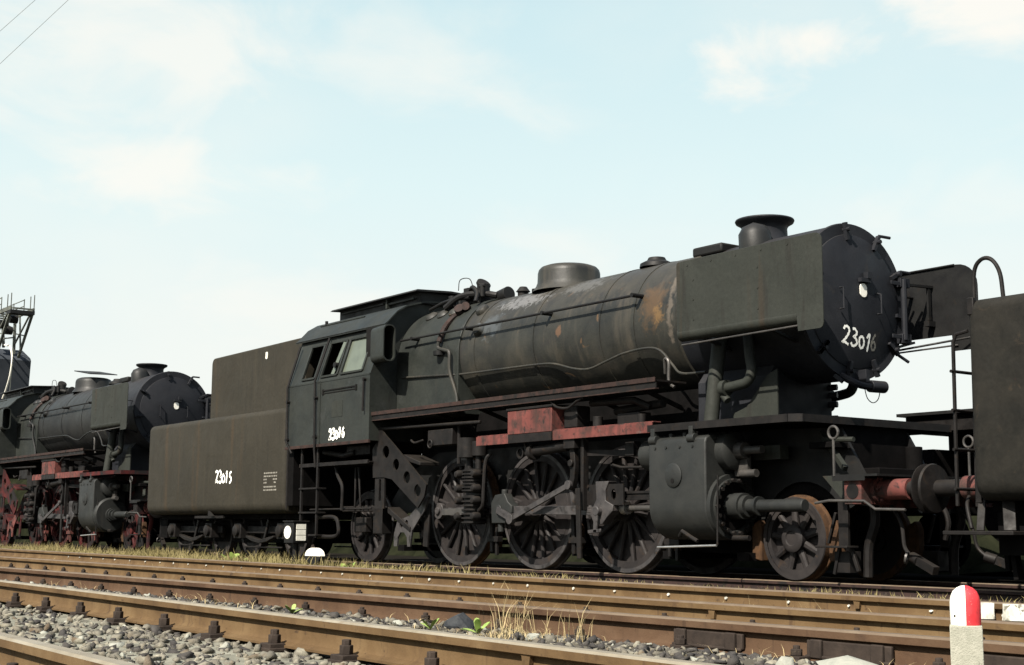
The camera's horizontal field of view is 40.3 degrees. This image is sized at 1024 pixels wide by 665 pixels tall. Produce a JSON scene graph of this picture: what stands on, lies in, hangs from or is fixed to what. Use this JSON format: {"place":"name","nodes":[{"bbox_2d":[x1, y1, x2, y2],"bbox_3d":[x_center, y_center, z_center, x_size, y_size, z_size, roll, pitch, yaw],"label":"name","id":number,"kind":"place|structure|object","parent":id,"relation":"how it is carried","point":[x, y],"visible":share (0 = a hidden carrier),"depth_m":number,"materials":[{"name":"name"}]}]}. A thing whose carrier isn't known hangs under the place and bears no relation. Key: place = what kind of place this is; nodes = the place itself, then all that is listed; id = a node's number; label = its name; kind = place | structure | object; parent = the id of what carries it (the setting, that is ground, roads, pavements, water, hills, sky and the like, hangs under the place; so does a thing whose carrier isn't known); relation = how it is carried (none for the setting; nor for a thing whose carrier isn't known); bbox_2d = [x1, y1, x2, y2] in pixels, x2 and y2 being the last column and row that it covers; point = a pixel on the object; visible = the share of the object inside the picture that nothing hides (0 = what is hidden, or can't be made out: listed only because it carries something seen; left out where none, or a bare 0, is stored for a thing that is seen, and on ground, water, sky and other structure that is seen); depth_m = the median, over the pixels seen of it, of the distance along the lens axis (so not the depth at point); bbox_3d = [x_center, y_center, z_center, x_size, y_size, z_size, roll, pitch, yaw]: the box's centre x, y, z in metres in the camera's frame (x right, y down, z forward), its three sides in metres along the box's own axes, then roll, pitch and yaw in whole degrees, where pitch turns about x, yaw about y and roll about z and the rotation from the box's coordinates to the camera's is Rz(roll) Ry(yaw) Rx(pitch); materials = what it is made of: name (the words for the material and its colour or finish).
{"place":"outdoors","nodes":[
{"label":"outdoors","id":0,"kind":"place"},
{"bbox_2d":[0,0,67,63],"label":"overhead wire","id":1,"kind":"object","parent":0,"point":[34,31],"visible":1,"depth_m":46.00,"materials":[{"name":"grey metal"}]},
{"bbox_2d":[0,479,1023,574],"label":"bank","id":2,"kind":"structure","parent":0,"point":[974,563],"depth_m":28.02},
{"bbox_2d":[0,0,1023,449],"label":"sky","id":3,"kind":"structure","parent":0,"point":[186,185],"materials":[{"name":"blue"}]},
{"bbox_3d":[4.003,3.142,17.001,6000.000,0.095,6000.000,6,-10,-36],"label":"ground","id":4,"kind":"structure","parent":0,"visible":0},
{"bbox_2d":[0,293,34,401],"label":"coaling tower","id":5,"kind":"structure","parent":4,"relation":"on","point":[15,366],"depth_m":90.77,"materials":[{"name":"grey metal"}]},
{"bbox_2d":[0,604,374,664],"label":"ballast bed","id":6,"kind":"object","parent":4,"relation":"on","point":[168,661],"visible":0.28,"depth_m":7.76,"materials":[{"name":"grey gravel"}]},
{"bbox_2d":[0,580,720,664],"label":"rail","id":7,"kind":"object","parent":6,"relation":"on","point":[338,641],"visible":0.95,"depth_m":7.13,"materials":[{"name":"metal"}]},
{"bbox_2d":[221,552,247,559],"bbox_3d":[-5.315,4.408,26.930,0.514,0.339,0.554,6,-10,-36],"label":"weed","id":8,"kind":"object","parent":4,"relation":"on","point":[238,555],"visible":0.32,"depth_m":26.86,"materials":[{"name":"green plant"}]},
{"bbox_2d":[283,521,309,563],"bbox_3d":[-3.750,3.724,24.172,0.340,0.915,0.340,7,-10,-40],"label":"point lantern","id":9,"kind":"object","parent":4,"relation":"on","point":[295,533],"visible":0.92,"depth_m":24.10,"materials":[{"name":"black paint"}]},
{"bbox_2d":[305,545,324,564],"bbox_3d":[-3.305,3.841,23.541,0.200,0.512,0.650,6,-10,-36],"label":"point lever","id":10,"kind":"object","parent":4,"relation":"on","point":[318,553],"visible":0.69,"depth_m":23.49,"materials":[{"name":"white paint"}]},
{"bbox_2d":[1,600,796,664],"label":"cinder bed","id":11,"kind":"object","parent":4,"relation":"on","point":[748,661],"visible":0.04,"depth_m":7.25,"materials":[{"name":"grey gravel"}]},
{"bbox_2d":[285,604,300,613],"bbox_3d":[-1.524,1.917,9.668,0.106,0.066,0.136,-3,-9,20],"label":"weed","id":12,"kind":"object","parent":11,"relation":"on","point":[292,609],"visible":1,"depth_m":9.66,"materials":[{"name":"green plant"}]},
{"bbox_2d":[393,620,401,625],"bbox_3d":[-0.702,1.783,8.561,0.055,0.039,0.061,4,-9,-21],"label":"loose stone","id":13,"kind":"object","parent":11,"relation":"on","point":[398,622],"visible":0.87,"depth_m":8.55,"materials":[{"name":"white stone"}]},
{"bbox_2d":[421,618,438,629],"bbox_3d":[-0.494,1.720,8.229,0.116,0.066,0.093,-1,-8,10],"label":"weed","id":14,"kind":"object","parent":11,"relation":"on","point":[426,624],"visible":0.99,"depth_m":8.22,"materials":[{"name":"green plant"}]},
{"bbox_2d":[443,612,473,631],"bbox_3d":[-0.306,1.702,8.109,0.176,0.146,0.172,-1,-8,12],"label":"loose stone","id":15,"kind":"object","parent":11,"relation":"on","point":[461,620],"visible":0.66,"depth_m":8.06,"materials":[{"name":"grey stone"}]},
{"bbox_2d":[461,618,490,632],"bbox_3d":[-0.212,1.662,7.894,0.163,0.092,0.124,-3,-9,25],"label":"weed","id":16,"kind":"object","parent":11,"relation":"on","point":[478,627],"visible":0.89,"depth_m":7.86,"materials":[{"name":"green plant"}]},
{"bbox_2d":[477,589,555,636],"bbox_3d":[-0.007,1.543,7.807,0.413,0.300,0.474,4,-9,-27],"label":"dry grass tuft","id":17,"kind":"object","parent":11,"relation":"on","point":[509,627],"visible":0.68,"depth_m":7.77,"materials":[{"name":"plant"}]},
{"bbox_2d":[456,625,587,640],"bbox_3d":[0.021,1.636,7.603,0.802,0.078,0.718,6,-10,-36],"label":"dry grass tuft","id":18,"kind":"object","parent":11,"relation":"on","point":[499,634],"visible":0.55,"depth_m":7.60,"materials":[{"name":"plant"}]},
{"bbox_2d":[525,633,539,640],"bbox_3d":[0.111,1.636,7.470,0.068,0.053,0.073,4,-9,-22],"label":"loose stone","id":19,"kind":"object","parent":11,"relation":"on","point":[533,635],"visible":0.71,"depth_m":7.45,"materials":[{"name":"white stone"}]},
{"bbox_2d":[557,599,595,641],"bbox_3d":[0.324,1.513,7.390,0.248,0.246,0.232,1,-8,-4],"label":"dry grass tuft","id":20,"kind":"object","parent":11,"relation":"on","point":[579,633],"visible":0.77,"depth_m":7.38,"materials":[{"name":"plant"}]},
{"bbox_2d":[775,656,793,664],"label":"loose stone","id":21,"kind":"object","parent":11,"relation":"on","point":[783,660],"visible":1,"depth_m":6.00,"materials":[{"name":"white stone"}]},
{"bbox_2d":[816,655,876,664],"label":"loose stone","id":22,"kind":"object","parent":11,"relation":"on","point":[846,660],"visible":1,"depth_m":5.76,"materials":[{"name":"white stone"}]},
{"bbox_2d":[0,579,819,664],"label":"ballast","id":23,"kind":"structure","parent":4,"relation":"on","point":[134,634],"depth_m":7.49,"materials":[{"name":"gravel"}]},
{"bbox_2d":[0,548,1023,621],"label":"rail","id":24,"kind":"object","parent":4,"relation":"on","point":[997,611],"visible":0.92,"depth_m":12.73,"materials":[{"name":"brown metal"}]},
{"bbox_2d":[0,540,1023,602],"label":"dry grass","id":25,"kind":"structure","parent":4,"relation":"on","point":[180,554],"depth_m":25.38,"materials":[{"name":"beige plant"}]},
{"bbox_2d":[0,542,1023,584],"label":"ash bed","id":26,"kind":"object","parent":4,"relation":"on","point":[998,577],"depth_m":25.11,"materials":[{"name":"black gravel"}]},
{"bbox_2d":[0,546,1023,602],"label":"rail","id":27,"kind":"object","parent":26,"relation":"on","point":[912,591],"visible":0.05,"depth_m":17.23,"materials":[{"name":"metal"}]},
{"bbox_2d":[0,363,213,551],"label":"steam locomotive","id":28,"kind":"object","parent":27,"relation":"on","point":[76,457],"visible":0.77,"depth_m":35.69,"materials":[{"name":"black paint"}]},
{"bbox_2d":[134,371,210,438],"bbox_3d":[-8.233,1.921,34.062,1.985,1.948,0.182,6,-10,-36],"label":"smokebox door","id":29,"kind":"structure","parent":28,"relation":"in","point":[157,408],"depth_m":34.04,"materials":[{"name":"black metal"}]},
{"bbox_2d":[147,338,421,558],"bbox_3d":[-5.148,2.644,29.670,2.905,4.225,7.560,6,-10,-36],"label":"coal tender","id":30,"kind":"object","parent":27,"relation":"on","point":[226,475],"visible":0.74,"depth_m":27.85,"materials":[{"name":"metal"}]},
{"bbox_2d":[285,214,1004,581],"bbox_3d":[1.087,1.188,21.308,3.163,4.849,13.975,6,-10,-36],"label":"steam locomotive","id":31,"kind":"object","parent":27,"relation":"on","point":[651,414],"visible":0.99,"depth_m":18.70,"materials":[{"name":"black paint"}]},
{"bbox_2d":[814,222,911,377],"bbox_3d":[4.289,-0.391,17.168,1.985,1.948,0.182,6,-10,-36],"label":"smokebox door","id":32,"kind":"structure","parent":31,"relation":"in","point":[861,315],"depth_m":17.18,"materials":[{"name":"black paint"}]},
{"bbox_2d":[918,256,1023,579],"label":"coal tender","id":33,"kind":"object","parent":27,"relation":"on","point":[997,356],"visible":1,"depth_m":13.88,"materials":[{"name":"metal"}]},
{"bbox_2d":[0,544,1023,590],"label":"rail","id":34,"kind":"object","parent":26,"relation":"on","point":[1017,587],"depth_m":19.39,"materials":[{"name":"brown metal"}]},
{"bbox_2d":[583,449,977,571],"bbox_3d":[4.227,3.247,24.791,2.500,1.830,9.800,6,-10,-36],"label":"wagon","id":35,"kind":"object","parent":26,"relation":"on","point":[944,459],"visible":0.11,"depth_m":21.16,"materials":[{"name":"black metal"}]},
{"bbox_2d":[896,408,1002,540],"bbox_3d":[9.990,1.736,16.997,2.760,2.010,10.800,6,-10,-36],"label":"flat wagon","id":36,"kind":"object","parent":26,"relation":"on","point":[964,423],"visible":0.26,"depth_m":20.06,"materials":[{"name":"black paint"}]},
{"bbox_2d":[20,550,1021,664],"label":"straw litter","id":37,"kind":"object","parent":4,"relation":"on","point":[438,620],"visible":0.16,"depth_m":9.68,"materials":[{"name":"beige plant"}]},
{"bbox_2d":[950,585,983,664],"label":"marker post","id":38,"kind":"object","parent":4,"relation":"on","point":[966,637],"visible":1,"depth_m":5.03,"materials":[{"name":"concrete"}]},
{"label":"ballast bed","id":39,"kind":"structure","parent":4,"relation":"on","visible":0},
{"bbox_2d":[0,632,138,664],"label":"rail","id":40,"kind":"object","parent":39,"relation":"on","point":[16,650],"visible":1,"depth_m":5.40,"materials":[{"name":"metal"}]},
{"bbox_3d":[1.913,1.731,7.018,2.122,0.140,0.260,6,-10,-36],"label":"sleeper","id":41,"kind":"object","parent":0,"visible":0},
{"bbox_2d":[0,556,1023,642],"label":"rail","id":42,"kind":"object","parent":41,"relation":"on","point":[1009,631],"visible":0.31,"depth_m":10.04,"materials":[{"name":"brown metal"}]},
{"bbox_3d":[3.772,1.396,4.572,2.011,0.140,0.260,6,-10,-35],"label":"sleeper","id":43,"kind":"object","parent":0,"visible":0},
{"bbox_2d":[0,567,1023,664],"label":"rail","id":44,"kind":"object","parent":43,"relation":"on","point":[820,643],"visible":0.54,"depth_m":7.79,"materials":[{"name":"brown metal"}]}
]}

